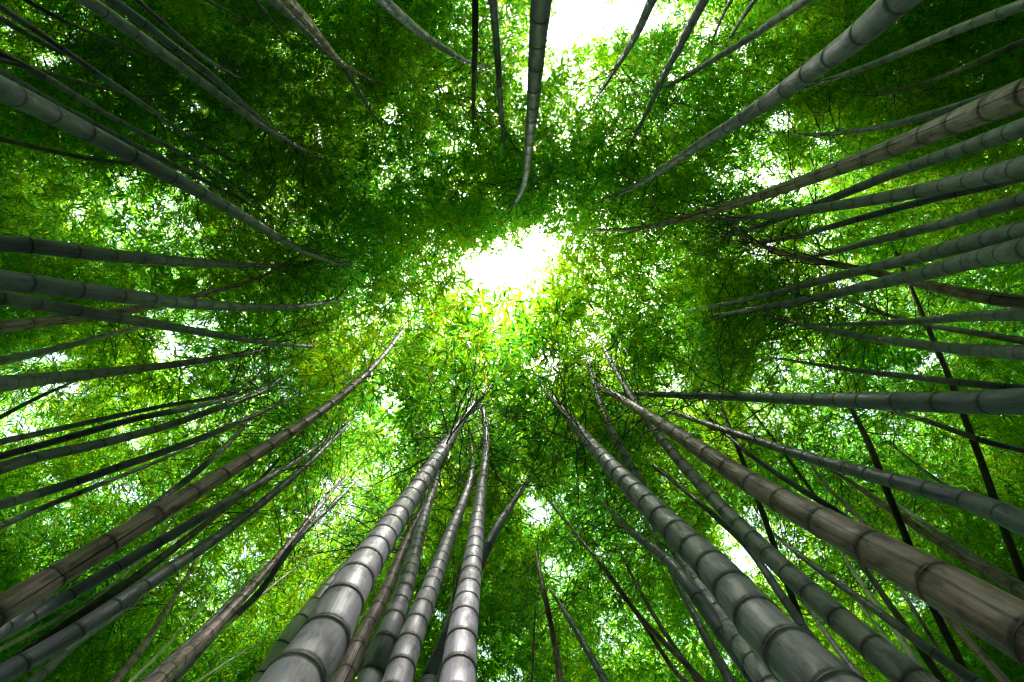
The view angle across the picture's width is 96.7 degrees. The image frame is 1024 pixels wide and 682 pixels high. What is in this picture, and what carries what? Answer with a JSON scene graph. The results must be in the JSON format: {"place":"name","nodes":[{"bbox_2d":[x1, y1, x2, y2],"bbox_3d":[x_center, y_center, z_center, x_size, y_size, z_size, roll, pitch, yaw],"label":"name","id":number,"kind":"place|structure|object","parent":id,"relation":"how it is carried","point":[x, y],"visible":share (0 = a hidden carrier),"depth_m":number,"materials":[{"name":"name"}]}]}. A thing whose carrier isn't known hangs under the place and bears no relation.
{"place":"outdoors","nodes":[
{"label":"outdoors","id":0,"kind":"place"},
{"bbox_2d":[0,0,1006,681],"label":"sky","id":1,"kind":"structure","parent":0,"point":[582,18],"materials":[{"name":"white"}]},
{"label":"ground","id":2,"kind":"structure","parent":0,"visible":0},
{"bbox_2d":[0,264,192,536],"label":"bamboo","id":3,"kind":"object","parent":2,"relation":"on","point":[95,405],"visible":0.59,"depth_m":7.37,"materials":[{"name":"green plant"}]},
{"bbox_2d":[0,0,218,217],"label":"bamboo","id":4,"kind":"object","parent":2,"relation":"on","point":[25,44],"visible":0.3,"depth_m":7.21,"materials":[{"name":"green plant"}]},
{"bbox_2d":[0,441,246,681],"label":"bamboo","id":5,"kind":"object","parent":2,"relation":"on","point":[91,657],"visible":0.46,"depth_m":7.21,"materials":[{"name":"green plant"}]},
{"bbox_2d":[0,17,246,164],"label":"bamboo","id":6,"kind":"object","parent":2,"relation":"on","point":[139,96],"visible":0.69,"depth_m":6.92,"materials":[{"name":"green plant"}]},
{"bbox_2d":[0,202,257,438],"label":"bamboo","id":7,"kind":"object","parent":2,"relation":"on","point":[160,279],"visible":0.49,"depth_m":7.29,"materials":[{"name":"green plant"}]},
{"bbox_2d":[0,421,261,651],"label":"bamboo","id":8,"kind":"object","parent":2,"relation":"on","point":[134,565],"visible":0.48,"depth_m":6.41,"materials":[{"name":"green plant"}]},
{"bbox_2d":[0,83,267,257],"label":"bamboo","id":9,"kind":"object","parent":2,"relation":"on","point":[95,159],"visible":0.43,"depth_m":7.29,"materials":[{"name":"green plant"}]},
{"bbox_2d":[0,368,286,546],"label":"bamboo","id":10,"kind":"object","parent":2,"relation":"on","point":[172,461],"visible":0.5,"depth_m":7.17,"materials":[{"name":"green plant"}]},
{"bbox_2d":[23,0,271,185],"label":"bamboo","id":11,"kind":"object","parent":2,"relation":"on","point":[162,65],"visible":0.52,"depth_m":6.91,"materials":[{"name":"green plant"}]},
{"bbox_2d":[0,319,306,478],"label":"bamboo","id":12,"kind":"object","parent":2,"relation":"on","point":[58,440],"visible":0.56,"depth_m":5.09,"materials":[{"name":"green plant"}]},
{"bbox_2d":[0,290,309,462],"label":"bamboo","id":13,"kind":"object","parent":2,"relation":"on","point":[11,439],"visible":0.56,"depth_m":6.43,"materials":[{"name":"green plant"}]},
{"bbox_2d":[53,440,281,681],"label":"bamboo","id":14,"kind":"object","parent":2,"relation":"on","point":[124,670],"visible":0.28,"depth_m":7.39,"materials":[{"name":"green plant"}]},
{"bbox_2d":[0,284,334,421],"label":"bamboo","id":15,"kind":"object","parent":2,"relation":"on","point":[15,382],"visible":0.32,"depth_m":6.13,"materials":[{"name":"green plant"}]},
{"bbox_2d":[0,347,334,638],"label":"bamboo","id":16,"kind":"object","parent":2,"relation":"on","point":[8,627],"visible":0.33,"depth_m":6.89,"materials":[{"name":"green plant"}]},
{"bbox_2d":[0,67,342,279],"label":"bamboo","id":17,"kind":"object","parent":2,"relation":"on","point":[232,197],"visible":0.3,"depth_m":7.08,"materials":[{"name":"green plant"}]},
{"bbox_2d":[0,50,347,268],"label":"bamboo","id":18,"kind":"object","parent":2,"relation":"on","point":[73,93],"visible":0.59,"depth_m":6.29,"materials":[{"name":"green plant"}]},
{"bbox_2d":[0,0,349,253],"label":"bamboo","id":19,"kind":"object","parent":2,"relation":"on","point":[265,165],"visible":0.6,"depth_m":6.82,"materials":[{"name":"green plant"}]},
{"bbox_2d":[0,312,353,474],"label":"bamboo","id":20,"kind":"object","parent":2,"relation":"on","point":[9,465],"visible":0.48,"depth_m":4.54,"materials":[{"name":"green plant"}]},
{"bbox_2d":[0,208,358,383],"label":"bamboo","id":21,"kind":"object","parent":2,"relation":"on","point":[23,324],"visible":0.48,"depth_m":6.91,"materials":[{"name":"green plant"}]},
{"bbox_2d":[0,186,364,331],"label":"bamboo","id":22,"kind":"object","parent":2,"relation":"on","point":[19,244],"visible":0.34,"depth_m":4.64,"materials":[{"name":"green plant"}]},
{"bbox_2d":[0,317,367,509],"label":"bamboo","id":23,"kind":"object","parent":2,"relation":"on","point":[8,502],"visible":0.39,"depth_m":5.21,"materials":[{"name":"green plant"}]},
{"bbox_2d":[11,392,365,657],"bbox_3d":[-4.959,2.566,4.364,5.644,10.904,2.286,-29,-90,0],"label":"bamboo","id":24,"kind":"object","parent":2,"relation":"on","point":[129,581],"visible":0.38,"depth_m":5.55,"materials":[{"name":"green plant"}]},
{"bbox_2d":[0,353,389,641],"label":"bamboo","id":25,"kind":"object","parent":2,"relation":"on","point":[56,602],"visible":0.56,"depth_m":3.84,"materials":[{"name":"green plant"}]},
{"bbox_2d":[128,532,266,681],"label":"bamboo","id":26,"kind":"object","parent":2,"relation":"on","point":[193,613],"visible":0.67,"depth_m":7.11,"materials":[{"name":"green plant"}]},
{"bbox_2d":[0,218,400,381],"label":"bamboo","id":27,"kind":"object","parent":2,"relation":"on","point":[24,282],"visible":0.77,"depth_m":4.42,"materials":[{"name":"green plant"}]},
{"bbox_2d":[0,347,405,681],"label":"bamboo","id":28,"kind":"object","parent":2,"relation":"on","point":[13,668],"visible":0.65,"depth_m":4.18,"materials":[{"name":"green plant"}]},
{"bbox_2d":[0,252,413,400],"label":"bamboo","id":29,"kind":"object","parent":2,"relation":"on","point":[17,300],"visible":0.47,"depth_m":5.60,"materials":[{"name":"green plant"}]},
{"bbox_2d":[134,0,306,171],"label":"bamboo","id":30,"kind":"object","parent":2,"relation":"on","point":[157,18],"visible":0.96,"depth_m":4.43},
{"bbox_2d":[0,75,445,312],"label":"bamboo","id":31,"kind":"object","parent":2,"relation":"on","point":[398,245],"visible":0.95,"depth_m":6.27,"materials":[{"name":"green plant"}]},
{"bbox_2d":[104,0,364,204],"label":"bamboo","id":32,"kind":"object","parent":2,"relation":"on","point":[292,114],"visible":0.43,"depth_m":6.93,"materials":[{"name":"green plant"}]},
{"bbox_2d":[145,0,344,109],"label":"bamboo","id":33,"kind":"object","parent":2,"relation":"on","point":[227,11],"visible":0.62,"depth_m":7.21,"materials":[{"name":"green plant"}]},
{"bbox_2d":[75,0,415,242],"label":"bamboo","id":34,"kind":"object","parent":2,"relation":"on","point":[351,179],"visible":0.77,"depth_m":6.89,"materials":[{"name":"green plant"}]},
{"bbox_2d":[0,229,497,627],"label":"bamboo","id":35,"kind":"object","parent":2,"relation":"on","point":[23,596],"visible":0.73,"depth_m":5.54,"materials":[{"name":"green plant"}]},
{"bbox_2d":[139,475,367,681],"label":"bamboo","id":36,"kind":"object","parent":2,"relation":"on","point":[269,538],"visible":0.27,"depth_m":7.72,"materials":[{"name":"green plant"}]},
{"bbox_2d":[144,425,394,681],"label":"bamboo","id":37,"kind":"object","parent":2,"relation":"on","point":[170,668],"visible":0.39,"depth_m":6.30,"materials":[{"name":"green plant"}]},
{"bbox_2d":[166,561,378,681],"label":"bamboo","id":38,"kind":"object","parent":2,"relation":"on","point":[250,658],"visible":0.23,"depth_m":7.16,"materials":[{"name":"green plant"}]},
{"bbox_2d":[219,0,363,118],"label":"bamboo","id":39,"kind":"object","parent":2,"relation":"on","point":[318,88],"visible":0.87,"depth_m":6.94,"materials":[{"name":"green plant"}]},
{"bbox_2d":[171,428,416,681],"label":"bamboo","id":40,"kind":"object","parent":2,"relation":"on","point":[249,602],"visible":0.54,"depth_m":6.94,"materials":[{"name":"green plant"}]},
{"bbox_2d":[198,482,394,652],"bbox_3d":[-2.794,2.669,4.542,2.265,11.208,4.658,18,-90,0],"label":"bamboo","id":41,"kind":"object","parent":2,"relation":"on","point":[316,573],"visible":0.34,"depth_m":7.21,"materials":[{"name":"green plant"}]},
{"bbox_2d":[265,0,455,212],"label":"bamboo","id":42,"kind":"object","parent":2,"relation":"on","point":[397,128],"visible":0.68,"depth_m":7.19,"materials":[{"name":"green plant"}]},
{"bbox_2d":[250,459,470,681],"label":"bamboo","id":43,"kind":"object","parent":2,"relation":"on","point":[287,636],"visible":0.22,"depth_m":4.57,"materials":[{"name":"green plant"}]},
{"bbox_2d":[280,0,468,145],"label":"bamboo","id":44,"kind":"object","parent":2,"relation":"on","point":[384,34],"visible":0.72,"depth_m":7.12,"materials":[{"name":"green plant"}]},
{"bbox_2d":[289,410,491,681],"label":"bamboo","id":45,"kind":"object","parent":2,"relation":"on","point":[347,668],"visible":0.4,"depth_m":4.17,"materials":[{"name":"green plant"}]},
{"bbox_2d":[296,495,491,678],"bbox_3d":[-1.983,3.964,4.202,2.610,10.516,3.525,31,-90,0],"label":"bamboo","id":46,"kind":"object","parent":2,"relation":"on","point":[376,588],"visible":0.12,"depth_m":7.04,"materials":[{"name":"green plant"}]},
{"bbox_2d":[258,271,570,681],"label":"bamboo","id":47,"kind":"object","parent":2,"relation":"on","point":[315,649],"visible":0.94,"depth_m":3.57,"materials":[{"name":"green plant"}]},
{"bbox_2d":[356,374,503,681],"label":"bamboo","id":48,"kind":"object","parent":2,"relation":"on","point":[376,661],"visible":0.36,"depth_m":3.34,"materials":[{"name":"green plant"}]},
{"bbox_2d":[378,484,548,681],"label":"bamboo","id":49,"kind":"object","parent":2,"relation":"on","point":[433,632],"visible":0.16,"depth_m":7.33,"materials":[{"name":"green plant"}]},
{"bbox_2d":[359,0,573,144],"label":"bamboo","id":50,"kind":"object","parent":2,"relation":"on","point":[460,58],"visible":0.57,"depth_m":7.31,"materials":[{"name":"green plant"}]},
{"bbox_2d":[381,382,555,681],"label":"bamboo","id":51,"kind":"object","parent":2,"relation":"on","point":[403,660],"visible":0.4,"depth_m":2.63,"materials":[{"name":"green plant"}]},
{"bbox_2d":[408,0,533,209],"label":"bamboo","id":52,"kind":"object","parent":2,"relation":"on","point":[465,158],"visible":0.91,"depth_m":7.07,"materials":[{"name":"green plant"}]},
{"bbox_2d":[411,321,569,681],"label":"bamboo","id":53,"kind":"object","parent":2,"relation":"on","point":[459,658],"visible":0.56,"depth_m":2.52,"materials":[{"name":"green plant"}]},
{"bbox_2d":[419,409,587,681],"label":"bamboo","id":54,"kind":"object","parent":2,"relation":"on","point":[433,665],"visible":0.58,"depth_m":6.11,"materials":[{"name":"green plant"}]},
{"bbox_2d":[406,0,603,306],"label":"bamboo","id":55,"kind":"object","parent":2,"relation":"on","point":[487,215],"visible":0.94,"depth_m":6.71,"materials":[{"name":"green plant"}]},
{"bbox_2d":[442,0,578,222],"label":"bamboo","id":56,"kind":"object","parent":2,"relation":"on","point":[512,154],"visible":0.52,"depth_m":7.08,"materials":[{"name":"green plant"}]},
{"bbox_2d":[476,549,577,681],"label":"bamboo","id":57,"kind":"object","parent":2,"relation":"on","point":[515,617],"visible":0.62,"depth_m":7.26,"materials":[{"name":"green plant"}]},
{"bbox_2d":[480,483,600,681],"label":"bamboo","id":58,"kind":"object","parent":2,"relation":"on","point":[545,549],"visible":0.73,"depth_m":7.04,"materials":[{"name":"green plant"}]},
{"bbox_2d":[483,505,645,681],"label":"bamboo","id":59,"kind":"object","parent":2,"relation":"on","point":[566,663],"visible":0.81,"depth_m":6.98,"materials":[{"name":"green plant"}]},
{"bbox_2d":[488,437,706,681],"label":"bamboo","id":60,"kind":"object","parent":2,"relation":"on","point":[687,665],"visible":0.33,"depth_m":6.64,"materials":[{"name":"green plant"}]},
{"bbox_2d":[537,0,667,173],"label":"bamboo","id":61,"kind":"object","parent":2,"relation":"on","point":[566,122],"visible":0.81,"depth_m":7.23,"materials":[{"name":"green plant"}]},
{"bbox_2d":[529,516,723,681],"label":"bamboo","id":62,"kind":"object","parent":2,"relation":"on","point":[637,666],"visible":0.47,"depth_m":7.69,"materials":[{"name":"green plant"}]},
{"bbox_2d":[557,499,710,681],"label":"bamboo","id":63,"kind":"object","parent":2,"relation":"on","point":[651,581],"visible":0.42,"depth_m":7.15,"materials":[{"name":"green plant"}]},
{"bbox_2d":[498,298,778,681],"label":"bamboo","id":64,"kind":"object","parent":2,"relation":"on","point":[756,669],"visible":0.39,"depth_m":5.08,"materials":[{"name":"green plant"}]},
{"bbox_2d":[546,453,735,681],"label":"bamboo","id":65,"kind":"object","parent":2,"relation":"on","point":[651,533],"visible":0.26,"depth_m":6.58,"materials":[{"name":"green plant"}]},
{"bbox_2d":[531,435,752,681],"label":"bamboo","id":66,"kind":"object","parent":2,"relation":"on","point":[704,607],"visible":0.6,"depth_m":5.91,"materials":[{"name":"green plant"}]},
{"bbox_2d":[561,0,732,207],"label":"bamboo","id":67,"kind":"object","parent":2,"relation":"on","point":[676,146],"visible":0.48,"depth_m":7.06,"materials":[{"name":"green plant"}]},
{"bbox_2d":[461,274,866,681],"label":"bamboo","id":68,"kind":"object","parent":2,"relation":"on","point":[784,647],"visible":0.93,"depth_m":3.20,"materials":[{"name":"green plant"}]},
{"bbox_2d":[544,0,813,168],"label":"bamboo","id":69,"kind":"object","parent":2,"relation":"on","point":[636,52],"visible":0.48,"depth_m":7.47,"materials":[{"name":"green plant"}]},
{"bbox_2d":[577,419,818,641],"bbox_3d":[2.637,2.531,5.324,3.649,12.773,2.825,35,-90,0],"label":"bamboo","id":70,"kind":"object","parent":2,"relation":"on","point":[647,462],"visible":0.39,"depth_m":6.82,"materials":[{"name":"green plant"}]},
{"bbox_2d":[650,0,780,129],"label":"bamboo","id":71,"kind":"object","parent":2,"relation":"on","point":[713,80],"visible":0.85,"depth_m":6.89,"materials":[{"name":"green plant"}]},
{"bbox_2d":[503,254,939,681],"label":"bamboo","id":72,"kind":"object","parent":2,"relation":"on","point":[887,659],"visible":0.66,"depth_m":3.88,"materials":[{"name":"green plant"}]},
{"bbox_2d":[659,337,804,620],"bbox_3d":[2.561,3.017,5.253,3.819,12.667,7.846,31,-90,0],"label":"bamboo","id":73,"kind":"object","parent":2,"relation":"on","point":[716,379],"visible":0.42,"depth_m":6.90,"materials":[{"name":"green plant"}]},
{"bbox_2d":[548,0,922,281],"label":"bamboo","id":74,"kind":"object","parent":2,"relation":"on","point":[874,21],"visible":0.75,"depth_m":4.67,"materials":[{"name":"green plant"}]},
{"bbox_2d":[641,0,834,133],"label":"bamboo","id":75,"kind":"object","parent":2,"relation":"on","point":[758,19],"visible":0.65,"depth_m":7.52,"materials":[{"name":"green plant"}]},
{"bbox_2d":[625,372,853,519],"bbox_3d":[4.497,2.145,3.889,7.009,9.940,1.853,31,-90,0],"label":"bamboo","id":76,"kind":"object","parent":2,"relation":"on","point":[796,486],"visible":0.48,"depth_m":6.23,"materials":[{"name":"green plant"}]},
{"bbox_2d":[513,77,1023,314],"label":"bamboo","id":77,"kind":"object","parent":2,"relation":"on","point":[1001,103],"visible":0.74,"depth_m":5.96,"materials":[{"name":"green plant"}]},
{"bbox_2d":[516,281,1023,666],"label":"bamboo","id":78,"kind":"object","parent":2,"relation":"on","point":[990,614],"visible":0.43,"depth_m":1.34,"materials":[{"name":"green plant"}]},
{"bbox_2d":[561,261,1023,475],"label":"bamboo","id":79,"kind":"object","parent":2,"relation":"on","point":[998,401],"visible":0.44,"depth_m":3.42,"materials":[{"name":"green plant"}]},
{"bbox_2d":[681,526,929,681],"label":"bamboo","id":80,"kind":"object","parent":2,"relation":"on","point":[766,591],"visible":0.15,"depth_m":7.01,"materials":[{"name":"green plant"}]},
{"bbox_2d":[602,320,1023,536],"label":"bamboo","id":81,"kind":"object","parent":2,"relation":"on","point":[1009,517],"visible":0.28,"depth_m":3.25,"materials":[{"name":"green plant"}]},
{"bbox_2d":[689,337,947,681],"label":"bamboo","id":82,"kind":"object","parent":2,"relation":"on","point":[933,668],"visible":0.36,"depth_m":7.04,"materials":[{"name":"green plant"}]},
{"bbox_2d":[614,66,1023,335],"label":"bamboo","id":83,"kind":"object","parent":2,"relation":"on","point":[1005,171],"visible":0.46,"depth_m":6.17,"materials":[{"name":"green plant"}]},
{"bbox_2d":[661,453,984,681],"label":"bamboo","id":84,"kind":"object","parent":2,"relation":"on","point":[746,500],"visible":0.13,"depth_m":7.02,"materials":[{"name":"green plant"}]},
{"bbox_2d":[623,221,1023,408],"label":"bamboo","id":85,"kind":"object","parent":2,"relation":"on","point":[977,240],"visible":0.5,"depth_m":6.04,"materials":[{"name":"green plant"}]},
{"bbox_2d":[625,117,1023,298],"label":"bamboo","id":86,"kind":"object","parent":2,"relation":"on","point":[1008,132],"visible":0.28,"depth_m":4.31,"materials":[{"name":"green plant"}]},
{"bbox_2d":[659,235,1023,401],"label":"bamboo","id":87,"kind":"object","parent":2,"relation":"on","point":[1007,252],"visible":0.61,"depth_m":4.90,"materials":[{"name":"green plant"}]},
{"bbox_2d":[671,59,1016,216],"bbox_3d":[4.889,-3.404,5.403,3.670,12.928,3.882,0,-90,0],"label":"bamboo","id":88,"kind":"object","parent":2,"relation":"on","point":[797,147],"visible":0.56,"depth_m":7.24,"materials":[{"name":"green plant"}]},
{"bbox_2d":[668,0,1023,156],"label":"bamboo","id":89,"kind":"object","parent":2,"relation":"on","point":[807,41],"visible":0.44,"depth_m":7.04,"materials":[{"name":"green plant"}]},
{"bbox_2d":[669,160,1023,307],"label":"bamboo","id":90,"kind":"object","parent":2,"relation":"on","point":[898,208],"visible":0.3,"depth_m":5.36,"materials":[{"name":"green plant"}]},
{"bbox_2d":[757,459,939,668],"bbox_3d":[3.977,2.605,3.881,5.393,9.902,2.491,27,-90,0],"label":"bamboo","id":91,"kind":"object","parent":2,"relation":"on","point":[906,646],"visible":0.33,"depth_m":6.30,"materials":[{"name":"green plant"}]},
{"bbox_2d":[688,158,1023,334],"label":"bamboo","id":92,"kind":"object","parent":2,"relation":"on","point":[993,298],"visible":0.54,"depth_m":5.01,"materials":[{"name":"green plant"}]},
{"bbox_2d":[703,383,1010,681],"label":"bamboo","id":93,"kind":"object","parent":2,"relation":"on","point":[986,660],"visible":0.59,"depth_m":4.24,"materials":[{"name":"green plant"}]},
{"bbox_2d":[715,170,1023,338],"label":"bamboo","id":94,"kind":"object","parent":2,"relation":"on","point":[1012,202],"visible":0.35,"depth_m":6.62,"materials":[{"name":"green plant"}]},
{"bbox_2d":[756,338,984,681],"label":"bamboo","id":95,"kind":"object","parent":2,"relation":"on","point":[937,616],"visible":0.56,"depth_m":6.83,"materials":[{"name":"green plant"}]},
{"bbox_2d":[721,370,1023,598],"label":"bamboo","id":96,"kind":"object","parent":2,"relation":"on","point":[1003,580],"visible":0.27,"depth_m":6.98,"materials":[{"name":"green plant"}]},
{"bbox_2d":[722,243,1023,409],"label":"bamboo","id":97,"kind":"object","parent":2,"relation":"on","point":[1012,352],"visible":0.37,"depth_m":5.25,"materials":[{"name":"green plant"}]},
{"bbox_2d":[724,284,1023,465],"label":"bamboo","id":98,"kind":"object","parent":2,"relation":"on","point":[960,382],"visible":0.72,"depth_m":6.58,"materials":[{"name":"green plant"}]},
{"bbox_2d":[763,243,1023,417],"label":"bamboo","id":99,"kind":"object","parent":2,"relation":"on","point":[1013,314],"visible":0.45,"depth_m":5.91,"materials":[{"name":"green plant"}]},
{"bbox_2d":[766,235,1023,376],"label":"bamboo","id":100,"kind":"object","parent":2,"relation":"on","point":[959,328],"visible":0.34,"depth_m":7.44,"materials":[{"name":"green plant"}]},
{"bbox_2d":[769,323,1023,482],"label":"bamboo","id":101,"kind":"object","parent":2,"relation":"on","point":[991,369],"visible":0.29,"depth_m":7.34,"materials":[{"name":"green plant"}]},
{"bbox_2d":[773,524,1023,681],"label":"bamboo","id":102,"kind":"object","parent":2,"relation":"on","point":[871,673],"visible":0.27,"depth_m":7.22,"materials":[{"name":"green plant"}]},
{"bbox_2d":[775,0,1023,191],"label":"bamboo","id":103,"kind":"object","parent":2,"relation":"on","point":[968,64],"visible":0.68,"depth_m":7.08,"materials":[{"name":"green plant"}]},
{"bbox_2d":[776,84,1023,581],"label":"bamboo","id":104,"kind":"object","parent":2,"relation":"on","point":[909,218],"visible":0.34,"depth_m":7.15,"materials":[{"name":"green plant"}]},
{"bbox_2d":[811,412,1023,680],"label":"bamboo","id":105,"kind":"object","parent":2,"relation":"on","point":[979,538],"visible":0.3,"depth_m":7.24,"materials":[{"name":"green plant"}]},
{"bbox_2d":[826,355,1023,517],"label":"bamboo","id":106,"kind":"object","parent":2,"relation":"on","point":[888,451],"visible":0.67,"depth_m":7.00,"materials":[{"name":"green plant"}]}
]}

